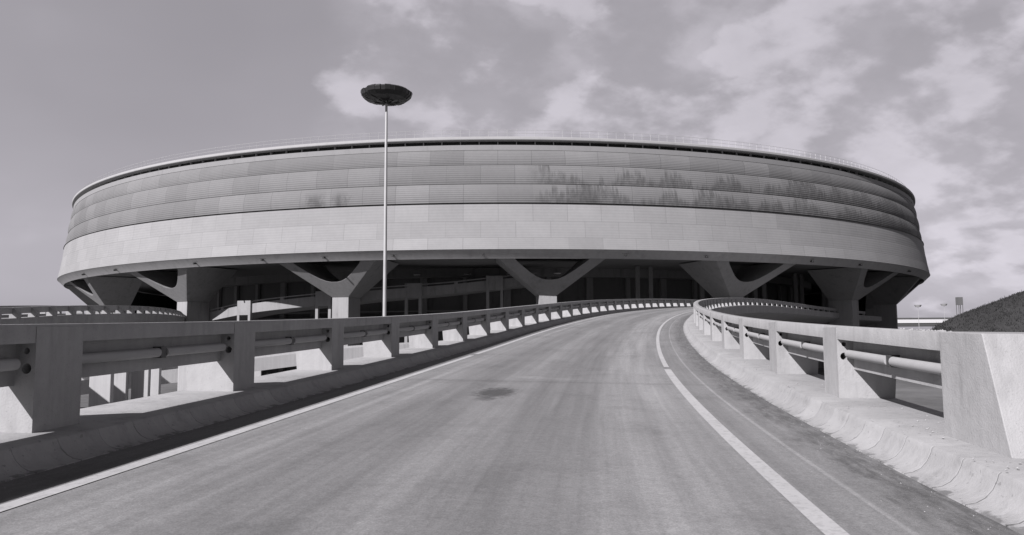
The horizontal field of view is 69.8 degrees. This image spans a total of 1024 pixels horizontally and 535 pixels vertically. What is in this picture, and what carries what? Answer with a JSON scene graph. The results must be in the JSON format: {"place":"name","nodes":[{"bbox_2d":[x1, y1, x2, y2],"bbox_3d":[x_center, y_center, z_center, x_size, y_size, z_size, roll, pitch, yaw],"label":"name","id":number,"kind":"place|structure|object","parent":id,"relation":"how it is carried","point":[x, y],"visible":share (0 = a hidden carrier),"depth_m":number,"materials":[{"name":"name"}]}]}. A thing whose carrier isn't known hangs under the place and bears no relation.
{"place":"outdoors","nodes":[
{"label":"outdoors","id":0,"kind":"place"},
{"bbox_2d":[80,368,943,411],"bbox_3d":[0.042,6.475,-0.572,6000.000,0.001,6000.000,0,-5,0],"label":"ground","id":1,"kind":"structure","parent":0,"point":[923,395],"depth_m":76.42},
{"bbox_2d":[0,313,261,406],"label":"ramp viaduct","id":2,"kind":"object","parent":1,"relation":"on","point":[108,389],"visible":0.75,"depth_m":54.51,"materials":[{"name":"concrete"}]},
{"bbox_2d":[0,305,126,314],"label":"parapet wall","id":3,"kind":"structure","parent":2,"relation":"on","point":[96,312],"depth_m":68.51,"materials":[{"name":"concrete"}]},
{"bbox_2d":[0,305,183,318],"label":"parapet wall","id":4,"kind":"structure","parent":2,"relation":"on","point":[17,312],"depth_m":61.38,"materials":[{"name":"concrete"}]},
{"bbox_2d":[81,342,408,394],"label":"ramp","id":5,"kind":"structure","parent":1,"relation":"on","point":[264,362],"depth_m":67.35,"materials":[{"name":"concrete"}]},
{"bbox_2d":[209,273,536,342],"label":"ramp","id":6,"kind":"structure","parent":1,"relation":"on","point":[248,310],"depth_m":106.76,"materials":[{"name":"concrete"}]},
{"bbox_2d":[361,84,411,315],"bbox_3d":[-10.757,-1.540,62.390,4.430,27.594,4.406,0,-5,0],"label":"lamp mast","id":7,"kind":"object","parent":1,"relation":"on","point":[386,95],"visible":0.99,"depth_m":62.43,"materials":[{"name":"grey metal"}]},
{"bbox_2d":[57,130,929,371],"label":"round terminal building","id":8,"kind":"structure","parent":1,"relation":"on","point":[197,238],"depth_m":100.72,"materials":[{"name":"concrete"}]},
{"bbox_2d":[0,305,1023,534],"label":"ramp viaduct","id":9,"kind":"object","parent":1,"relation":"on","point":[990,487],"visible":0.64,"depth_m":6.66,"materials":[{"name":"concrete"}]},
{"bbox_2d":[0,299,750,432],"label":"parapet wall","id":10,"kind":"structure","parent":9,"relation":"on","point":[45,369],"depth_m":8.00,"materials":[{"name":"concrete"}]},
{"bbox_2d":[0,308,1021,534],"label":"road","id":11,"kind":"structure","parent":9,"relation":"on","point":[639,422],"depth_m":5.17,"materials":[{"name":"grey asphalt"}]},
{"bbox_2d":[693,298,1023,458],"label":"parapet wall","id":12,"kind":"structure","parent":9,"relation":"on","point":[977,378],"depth_m":6.32,"materials":[{"name":"concrete"}]},
{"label":"embankment","id":13,"kind":"structure","parent":1,"relation":"on","visible":0},
{"bbox_2d":[955,297,962,314],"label":"box tower","id":14,"kind":"structure","parent":13,"relation":"on","point":[959,300],"depth_m":299.00,"materials":[{"name":"grey concrete"}]},
{"bbox_2d":[0,0,1023,329],"label":"sky","id":15,"kind":"structure","parent":0,"point":[928,95],"materials":[{"name":"grey"}]},
{"bbox_2d":[898,317,954,326],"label":"flat building","id":16,"kind":"structure","parent":0,"point":[909,322],"depth_m":487.85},
{"bbox_2d":[930,290,1023,331],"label":"hill","id":17,"kind":"structure","parent":0,"point":[1007,328],"depth_m":105.86,"materials":[{"name":"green plant"}]},
{"bbox_2d":[934,324,946,330],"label":"shrub","id":18,"kind":"object","parent":17,"relation":"on","point":[941,326],"visible":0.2,"depth_m":97.38,"materials":[{"name":"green plant"}]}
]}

